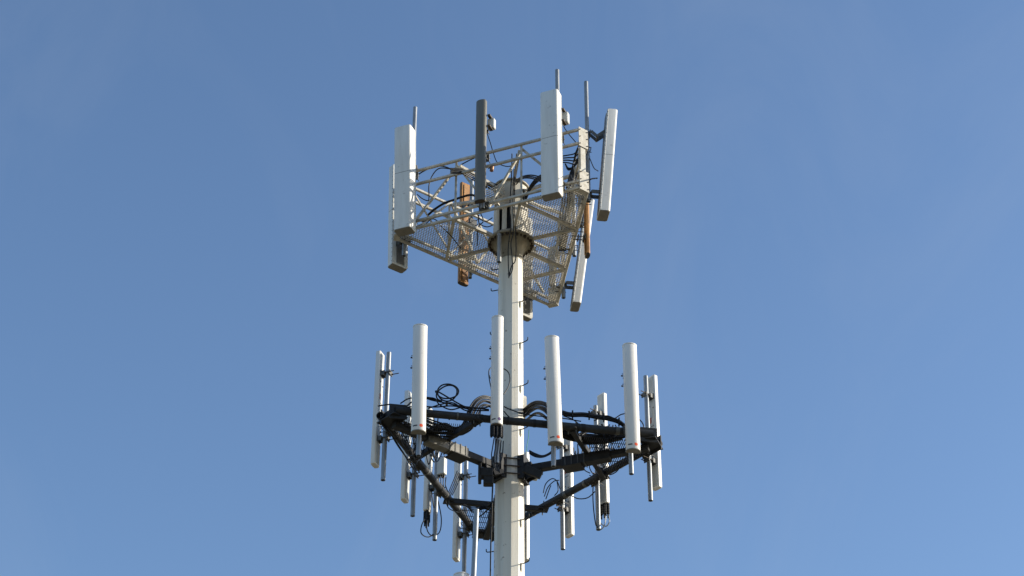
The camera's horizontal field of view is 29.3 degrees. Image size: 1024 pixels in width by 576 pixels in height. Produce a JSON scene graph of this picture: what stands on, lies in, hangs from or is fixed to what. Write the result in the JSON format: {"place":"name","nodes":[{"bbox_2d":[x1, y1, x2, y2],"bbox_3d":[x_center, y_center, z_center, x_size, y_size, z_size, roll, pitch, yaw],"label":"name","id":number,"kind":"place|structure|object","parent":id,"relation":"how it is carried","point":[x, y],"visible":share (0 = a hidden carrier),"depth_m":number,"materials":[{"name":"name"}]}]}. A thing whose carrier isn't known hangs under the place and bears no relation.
{"place":"outdoors","nodes":[
{"label":"outdoors","id":0,"kind":"place"},
{"bbox_2d":[0,0,1023,575],"label":"sky","id":1,"kind":"structure","parent":0,"point":[811,240],"materials":[{"name":"blue"}]},
{"label":"ground","id":2,"kind":"structure","parent":0,"visible":0},
{"bbox_2d":[486,177,533,575],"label":"monopole","id":3,"kind":"object","parent":2,"relation":"on","point":[508,551],"visible":0.79,"depth_m":30.71,"materials":[{"name":"white metal"}]},
{"bbox_2d":[471,509,478,575],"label":"tier pipe","id":4,"kind":"object","parent":3,"relation":"attached to","point":[474,543],"visible":1,"depth_m":27.45,"materials":[{"name":"metal"}]},
{"bbox_2d":[453,572,468,575],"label":"round antenna","id":5,"kind":"object","parent":4,"relation":"attached to","point":[461,574],"visible":1,"depth_m":27.16,"materials":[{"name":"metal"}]},
{"bbox_2d":[393,127,588,307],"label":"platform","id":6,"kind":"structure","parent":3,"relation":"attached to","point":[552,260],"depth_m":32.30,"materials":[{"name":"beige metal"}]},
{"bbox_2d":[399,236,411,256],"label":"mounting pipe","id":7,"kind":"object","parent":6,"relation":"attached to","point":[404,250],"visible":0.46,"depth_m":32.31,"materials":[{"name":"metal"}]},
{"bbox_2d":[388,164,411,272],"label":"box antenna","id":8,"kind":"object","parent":7,"relation":"attached to","point":[397,262],"visible":0.59,"depth_m":32.44,"materials":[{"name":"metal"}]},
{"bbox_2d":[412,106,419,224],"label":"mounting pipe","id":9,"kind":"object","parent":6,"relation":"attached to","point":[414,124],"visible":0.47,"depth_m":33.15,"materials":[{"name":"metal"}]},
{"bbox_2d":[394,124,417,236],"bbox_3d":[-1.716,-1.708,32.254,0.318,2.009,0.626,-13,-36,19],"label":"box antenna","id":10,"kind":"object","parent":9,"relation":"attached to","point":[405,167],"visible":1,"depth_m":32.04,"materials":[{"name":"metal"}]},
{"bbox_2d":[428,167,457,196],"bbox_3d":[-1.117,-1.793,32.480,0.590,0.559,0.019,-13,-36,19],"label":"jumper cable","id":11,"kind":"object","parent":6,"relation":"attached to","point":[432,176],"visible":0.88,"depth_m":32.61,"materials":[{"name":"black rubber"}]},
{"bbox_2d":[427,194,474,215],"bbox_3d":[-0.956,-1.409,32.633,0.991,0.240,0.038,-13,-36,19],"label":"jumper cable","id":12,"kind":"object","parent":6,"relation":"attached to","point":[443,203],"visible":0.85,"depth_m":32.70,"materials":[{"name":"black rubber"}]},
{"bbox_2d":[417,194,492,248],"bbox_3d":[-0.956,-1.060,32.220,1.276,1.185,0.276,-3,-34,4],"label":"cable bundle","id":13,"kind":"object","parent":6,"relation":"hanging from","point":[449,234],"visible":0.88,"depth_m":32.25,"materials":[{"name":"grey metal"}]},
{"bbox_2d":[465,179,478,278],"bbox_3d":[-0.682,-1.041,33.574,0.170,2.072,0.195,24,-41,-30],"label":"mounting pipe","id":14,"kind":"object","parent":6,"relation":"attached to","point":[471,220],"visible":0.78,"depth_m":33.60,"materials":[{"name":"metal"}]},
{"bbox_2d":[458,182,475,286],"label":"brown antenna","id":15,"kind":"object","parent":14,"relation":"attached to","point":[462,274],"visible":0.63,"depth_m":33.61,"materials":[{"name":"metal"}]},
{"bbox_2d":[450,168,497,190],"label":"cable bundle","id":16,"kind":"object","parent":6,"relation":"attached to","point":[455,170],"visible":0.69,"depth_m":32.27,"materials":[{"name":"grey metal"}]},
{"bbox_2d":[478,152,490,210],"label":"mounting pipe","id":17,"kind":"object","parent":6,"relation":"attached to","point":[483,206],"visible":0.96,"depth_m":31.59,"materials":[{"name":"metal"}]},
{"bbox_2d":[474,99,495,203],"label":"grey antenna","id":18,"kind":"object","parent":17,"relation":"attached to","point":[483,124],"visible":1,"depth_m":32.05,"materials":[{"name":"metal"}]},
{"bbox_2d":[487,134,510,166],"bbox_3d":[-0.187,-2.285,32.349,0.500,0.806,0.015,-13,-36,19],"label":"jumper cable","id":19,"kind":"object","parent":6,"relation":"attached to","point":[493,153],"visible":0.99,"depth_m":32.35,"materials":[{"name":"black rubber"}]},
{"bbox_2d":[508,153,516,277],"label":"cable bundle","id":20,"kind":"object","parent":6,"relation":"hanging from","point":[513,209],"visible":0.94,"depth_m":31.95,"materials":[{"name":"rubber"}]},
{"bbox_2d":[516,174,540,198],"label":"cable bundle","id":21,"kind":"object","parent":6,"relation":"attached to","point":[536,180],"visible":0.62,"depth_m":32.48,"materials":[{"name":"black rubber"}]},
{"bbox_2d":[523,218,534,321],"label":"box antenna","id":22,"kind":"object","parent":6,"relation":"attached to","point":[527,310],"visible":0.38,"depth_m":33.75,"materials":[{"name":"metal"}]},
{"bbox_2d":[525,247,537,301],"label":"mounting pipe","id":23,"kind":"object","parent":6,"relation":"attached to","point":[530,299],"visible":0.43,"depth_m":33.86,"materials":[{"name":"metal"}]},
{"bbox_2d":[555,69,564,190],"bbox_3d":[0.758,-2.509,31.806,0.170,2.634,0.195,-13,-36,19],"label":"mounting pipe","id":24,"kind":"object","parent":6,"relation":"attached to","point":[557,80],"visible":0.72,"depth_m":32.32,"materials":[{"name":"metal"}]},
{"bbox_2d":[540,89,569,201],"bbox_3d":[0.682,-2.264,31.488,0.356,2.103,0.454,-28,-43,35],"label":"box antenna","id":25,"kind":"object","parent":24,"relation":"attached to","point":[554,118],"visible":1,"depth_m":31.34,"materials":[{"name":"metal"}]},
{"bbox_2d":[555,236,566,298],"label":"mounting pipe","id":26,"kind":"object","parent":6,"relation":"attached to","point":[563,293],"visible":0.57,"depth_m":33.48,"materials":[{"name":"metal"}]},
{"bbox_2d":[555,199,594,311],"bbox_3d":[1.080,-0.594,33.966,0.717,2.228,0.322,4,-34,-6],"label":"box antenna","id":27,"kind":"object","parent":26,"relation":"attached to","point":[577,283],"visible":0.77,"depth_m":33.58,"materials":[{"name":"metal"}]},
{"bbox_2d":[558,192,572,250],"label":"antenna","id":28,"kind":"object","parent":6,"relation":"on","point":[564,225],"visible":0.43,"depth_m":32.39,"materials":[{"name":"grey metal"}]},
{"bbox_2d":[563,146,578,188],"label":"cable bundle","id":29,"kind":"object","parent":6,"relation":"attached to","point":[572,174],"visible":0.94,"depth_m":31.59,"materials":[{"name":"black rubber"}]},
{"bbox_2d":[566,198,577,256],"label":"mounting pipe","id":30,"kind":"object","parent":6,"relation":"attached to","point":[574,254],"visible":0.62,"depth_m":32.59,"materials":[{"name":"metal"}]},
{"bbox_2d":[573,153,583,231],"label":"mounting pipe","id":31,"kind":"object","parent":6,"relation":"attached to","point":[581,225],"visible":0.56,"depth_m":32.32,"materials":[{"name":"metal"}]},
{"bbox_2d":[571,192,589,258],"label":"brown antenna","id":32,"kind":"object","parent":31,"relation":"attached to","point":[586,238],"visible":0.65,"depth_m":31.94,"materials":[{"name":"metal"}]},
{"bbox_2d":[580,81,591,205],"bbox_3d":[1.199,-2.410,32.123,0.195,2.536,0.170,4,-34,-6],"label":"mounting pipe","id":33,"kind":"object","parent":6,"relation":"attached to","point":[586,106],"visible":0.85,"depth_m":32.23,"materials":[{"name":"metal"}]},
{"bbox_2d":[585,108,616,221],"bbox_3d":[1.401,-2.030,31.897,0.659,2.119,0.322,4,-34,-6],"label":"box antenna","id":34,"kind":"object","parent":33,"relation":"attached to","point":[607,134],"visible":0.94,"depth_m":31.75,"materials":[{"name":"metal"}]},
{"bbox_2d":[376,404,662,541],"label":"platform","id":35,"kind":"structure","parent":3,"relation":"attached to","point":[393,417],"depth_m":29.47,"materials":[{"name":"dark painted steel"},{"name":"black rubber"}]},
{"bbox_2d":[380,352,394,480],"bbox_3d":[-1.854,1.899,29.351,0.199,2.214,0.170,-11,-36,17],"label":"mounting pipe","id":36,"kind":"object","parent":35,"relation":"attached to","point":[386,409],"visible":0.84,"depth_m":29.38,"materials":[{"name":"metal"}]},
{"bbox_2d":[370,351,398,467],"bbox_3d":[-1.902,1.789,29.447,0.350,1.968,0.170,-11,-36,17],"label":"panel antenna","id":37,"kind":"object","parent":36,"relation":"attached to","point":[380,376],"visible":0.93,"depth_m":29.42,"materials":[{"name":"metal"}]},
{"bbox_2d":[387,429,417,473],"bbox_3d":[-1.639,2.322,29.466,0.022,0.483,1.169,-11,-36,17],"label":"cable bundle","id":38,"kind":"object","parent":35,"relation":"attached to","point":[403,453],"visible":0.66,"depth_m":29.44,"materials":[{"name":"black rubber"}]},
{"bbox_2d":[409,438,423,516],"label":"mounting pipe","id":39,"kind":"object","parent":35,"relation":"attached to","point":[413,496],"visible":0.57,"depth_m":29.83,"materials":[{"name":"metal"}]},
{"bbox_2d":[400,390,424,503],"bbox_3d":[-1.511,2.423,30.312,0.350,1.928,0.170,-11,-36,17],"label":"panel antenna","id":40,"kind":"object","parent":39,"relation":"attached to","point":[406,475],"visible":0.6,"depth_m":30.00,"materials":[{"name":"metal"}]},
{"bbox_2d":[416,435,421,456],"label":"mounting pipe","id":41,"kind":"object","parent":35,"relation":"attached to","point":[418,446],"visible":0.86,"depth_m":28.29,"materials":[{"name":"metal"}]},
{"bbox_2d":[410,323,427,434],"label":"round antenna","id":42,"kind":"object","parent":41,"relation":"attached to","point":[419,388],"visible":1,"depth_m":28.72,"materials":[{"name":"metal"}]},
{"bbox_2d":[401,434,441,464],"bbox_3d":[-1.305,2.396,29.572,0.196,0.972,1.548,-11,-36,16],"label":"cable bundle","id":43,"kind":"object","parent":35,"relation":"hanging from","point":[431,454],"visible":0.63,"depth_m":29.34,"materials":[{"name":"black rubber"}]},
{"bbox_2d":[401,421,464,437],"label":"cable bundle","id":44,"kind":"object","parent":35,"relation":"attached to","point":[431,434],"visible":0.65,"depth_m":29.11,"materials":[{"name":"black rubber"}]},
{"bbox_2d":[378,397,490,411],"bbox_3d":[-1.139,1.720,28.905,1.684,0.244,0.090,6,-35,-8],"label":"cable bundle","id":45,"kind":"object","parent":35,"relation":"attached to","point":[453,404],"visible":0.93,"depth_m":28.92,"materials":[{"name":"black rubber"}]},
{"bbox_2d":[432,454,445,540],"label":"mounting pipe","id":46,"kind":"object","parent":35,"relation":"attached to","point":[436,493],"visible":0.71,"depth_m":30.59,"materials":[{"name":"metal"}]},
{"bbox_2d":[420,491,433,537],"bbox_3d":[-1.286,3.518,30.325,0.017,0.915,0.620,-11,-36,17],"label":"jumper cable","id":47,"kind":"object","parent":46,"relation":"attached to","point":[424,519],"visible":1,"depth_m":30.07,"materials":[{"name":"black rubber"}]},
{"bbox_2d":[426,501,441,535],"bbox_3d":[-1.210,3.542,30.558,0.018,0.847,0.597,-11,-36,17],"label":"jumper cable","id":48,"kind":"object","parent":46,"relation":"attached to","point":[441,522],"visible":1,"depth_m":30.72,"materials":[{"name":"black rubber"}]},
{"bbox_2d":[423,407,446,527],"bbox_3d":[-1.208,2.814,31.056,0.354,2.110,0.170,-11,-36,17],"label":"panel antenna","id":49,"kind":"object","parent":46,"relation":"attached to","point":[427,495],"visible":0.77,"depth_m":30.75,"materials":[{"name":"metal"}]},
{"bbox_2d":[437,456,446,477],"bbox_3d":[-1.106,2.838,31.016,0.135,0.380,0.120,-16,-38,23],"label":"amplifier box","id":50,"kind":"object","parent":46,"relation":"attached to","point":[442,467],"visible":0.95,"depth_m":30.96,"materials":[{"name":"metal"}]},
{"bbox_2d":[432,450,448,492],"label":"cable bundle","id":51,"kind":"object","parent":35,"relation":"attached to","point":[440,477],"visible":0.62,"depth_m":30.86,"materials":[{"name":"black rubber"}]},
{"bbox_2d":[407,383,488,409],"bbox_3d":[-0.966,1.617,29.002,1.251,0.470,0.142,6,-35,-8],"label":"cable coil","id":52,"kind":"object","parent":35,"relation":"on","point":[437,392],"visible":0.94,"depth_m":28.95,"materials":[{"name":"black rubber"}]},
{"bbox_2d":[448,471,460,495],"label":"cable bundle","id":53,"kind":"object","parent":35,"relation":"attached to","point":[452,492],"visible":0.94,"depth_m":31.68,"materials":[{"name":"black rubber"}]},
{"bbox_2d":[433,411,480,429],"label":"cable bundle","id":54,"kind":"object","parent":35,"relation":"attached to","point":[449,419],"visible":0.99,"depth_m":28.85,"materials":[{"name":"black rubber"}]},
{"bbox_2d":[426,395,490,434],"bbox_3d":[-0.676,1.861,29.584,1.509,1.087,0.402,25,-42,-32],"label":"cable bundle","id":55,"kind":"object","parent":35,"relation":"attached to","point":[477,402],"visible":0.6,"depth_m":29.25,"materials":[{"name":"black rubber"}]},
{"bbox_2d":[460,460,470,571],"bbox_3d":[-0.729,3.771,31.811,0.199,2.606,0.170,-11,-36,17],"label":"mounting pipe","id":56,"kind":"object","parent":35,"relation":"attached to","point":[464,528],"visible":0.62,"depth_m":31.70,"materials":[{"name":"metal"}]},
{"bbox_2d":[452,462,475,561],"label":"panel antenna","id":57,"kind":"object","parent":56,"relation":"attached to","point":[458,533],"visible":0.72,"depth_m":31.77,"materials":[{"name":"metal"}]},
{"bbox_2d":[463,502,490,516],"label":"cable bundle","id":58,"kind":"object","parent":35,"relation":"attached to","point":[482,507],"visible":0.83,"depth_m":30.79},
{"bbox_2d":[490,439,500,575],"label":"cable bundle","id":59,"kind":"object","parent":35,"relation":"attached to","point":[491,522],"visible":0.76,"depth_m":29.11,"materials":[{"name":"black rubber"}]},
{"bbox_2d":[495,437,499,463],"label":"mounting pipe","id":60,"kind":"object","parent":35,"relation":"attached to","point":[498,450],"visible":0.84,"depth_m":28.48,"materials":[{"name":"metal"}]},
{"bbox_2d":[489,315,503,438],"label":"round antenna","id":61,"kind":"object","parent":60,"relation":"attached to","point":[496,413],"visible":1,"depth_m":28.97,"materials":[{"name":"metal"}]},
{"bbox_2d":[491,438,503,472],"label":"cable bundle","id":62,"kind":"object","parent":60,"relation":"attached to","point":[496,468],"visible":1,"depth_m":28.43,"materials":[{"name":"black rubber"}]},
{"bbox_2d":[488,367,510,394],"bbox_3d":[-0.187,1.391,29.328,0.348,0.546,0.092,15,-37,-20],"label":"jumper cable","id":63,"kind":"object","parent":60,"relation":"attached to","point":[509,379],"visible":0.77,"depth_m":29.34,"materials":[{"name":"black rubber"}]},
{"bbox_2d":[529,450,550,457],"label":"cable bundle","id":64,"kind":"object","parent":35,"relation":"attached to","point":[533,454],"visible":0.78,"depth_m":29.55,"materials":[{"name":"black rubber"}]},
{"bbox_2d":[547,428,555,467],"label":"mounting pipe","id":65,"kind":"object","parent":35,"relation":"attached to","point":[553,456],"visible":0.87,"depth_m":28.59,"materials":[{"name":"metal"}]},
{"bbox_2d":[543,335,562,446],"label":"round antenna","id":66,"kind":"object","parent":65,"relation":"attached to","point":[553,396],"visible":1,"depth_m":29.02,"materials":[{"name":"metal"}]},
{"bbox_2d":[543,478,560,498],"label":"cable bundle","id":67,"kind":"object","parent":35,"relation":"attached to","point":[550,487],"visible":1,"depth_m":31.21,"materials":[{"name":"black rubber"}]},
{"bbox_2d":[553,439,567,549],"bbox_3d":[0.769,3.215,31.093,0.199,2.049,0.170,25,-42,-32],"label":"mounting pipe","id":68,"kind":"object","parent":35,"relation":"attached to","point":[562,517],"visible":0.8,"depth_m":30.89,"materials":[{"name":"metal"}]},
{"bbox_2d":[554,439,573,537],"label":"panel antenna","id":69,"kind":"object","parent":68,"relation":"attached to","point":[569,506],"visible":0.7,"depth_m":31.05,"materials":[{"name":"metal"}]},
{"bbox_2d":[523,400,621,444],"bbox_3d":[0.739,2.027,29.903,1.859,1.145,0.703,-18,-38,25],"label":"cable bundle","id":70,"kind":"object","parent":35,"relation":"attached to","point":[529,408],"visible":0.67,"depth_m":29.91,"materials":[{"name":"black rubber"}]},
{"bbox_2d":[503,406,643,426],"bbox_3d":[0.917,1.900,29.262,2.148,0.520,0.123,7,-35,-9],"label":"cable bundle","id":71,"kind":"object","parent":35,"relation":"attached to","point":[568,418],"visible":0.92,"depth_m":29.15,"materials":[{"name":"black rubber"}]},
{"bbox_2d":[570,491,594,498],"bbox_3d":[1.101,3.217,30.479,0.017,0.212,0.567,25,-42,-32],"label":"jumper cable","id":72,"kind":"object","parent":35,"relation":"hanging from","point":[584,498],"visible":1,"depth_m":30.39,"materials":[{"name":"black rubber"}]},
{"bbox_2d":[562,410,624,426],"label":"cable bundle","id":73,"kind":"object","parent":35,"relation":"attached to","point":[588,415],"visible":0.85,"depth_m":29.28,"materials":[{"name":"black rubber"}]},
{"bbox_2d":[562,427,624,443],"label":"cable bundle","id":74,"kind":"object","parent":35,"relation":"attached to","point":[566,436],"visible":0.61,"depth_m":29.41,"materials":[{"name":"black rubber"}]},
{"bbox_2d":[588,405,602,530],"bbox_3d":[1.301,2.782,30.620,0.199,2.207,0.170,25,-42,-32],"label":"mounting pipe","id":75,"kind":"object","parent":35,"relation":"attached to","point":[596,485],"visible":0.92,"depth_m":30.31,"materials":[{"name":"metal"}]},
{"bbox_2d":[592,486,597,527],"bbox_3d":[1.281,3.325,30.257,0.017,0.874,0.105,25,-42,-32],"label":"jumper cable","id":76,"kind":"object","parent":75,"relation":"attached to","point":[593,507],"visible":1,"depth_m":30.24,"materials":[{"name":"black rubber"}]},
{"bbox_2d":[589,393,609,519],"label":"panel antenna","id":77,"kind":"object","parent":75,"relation":"attached to","point":[604,488],"visible":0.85,"depth_m":30.52,"materials":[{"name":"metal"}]},
{"bbox_2d":[573,444,618,468],"bbox_3d":[1.306,2.503,30.201,0.228,0.777,1.124,25,-42,-32],"label":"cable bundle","id":78,"kind":"object","parent":35,"relation":"attached to","point":[590,450],"visible":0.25,"depth_m":30.21,"materials":[{"name":"black rubber"}]},
{"bbox_2d":[577,424,623,440],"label":"cable bundle","id":79,"kind":"object","parent":35,"relation":"attached to","point":[608,435],"visible":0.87,"depth_m":29.21,"materials":[{"name":"black rubber"}]},
{"bbox_2d":[623,425,633,474],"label":"mounting pipe","id":80,"kind":"object","parent":35,"relation":"attached to","point":[631,465],"visible":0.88,"depth_m":28.76,"materials":[{"name":"metal"}]},
{"bbox_2d":[621,342,640,453],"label":"round antenna","id":81,"kind":"object","parent":80,"relation":"attached to","point":[631,404],"visible":1,"depth_m":29.18,"materials":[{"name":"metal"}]},
{"bbox_2d":[639,375,654,501],"bbox_3d":[2.050,2.265,29.891,0.199,2.184,0.170,25,-42,-32],"label":"mounting pipe","id":82,"kind":"object","parent":35,"relation":"attached to","point":[649,464],"visible":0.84,"depth_m":29.98,"materials":[{"name":"metal"}]},
{"bbox_2d":[639,374,661,490],"bbox_3d":[2.090,2.160,30.003,0.350,1.983,0.160,25,-42,-32],"label":"panel antenna","id":83,"kind":"object","parent":82,"relation":"attached to","point":[654,423],"visible":0.81,"depth_m":30.11,"materials":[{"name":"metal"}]},
{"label":"pipe","id":84,"kind":"object","parent":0,"visible":0},
{"bbox_2d":[524,452,529,561],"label":"panel antenna","id":85,"kind":"object","parent":84,"relation":"attached to","point":[526,531],"visible":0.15,"depth_m":31.69,"materials":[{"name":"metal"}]}
]}

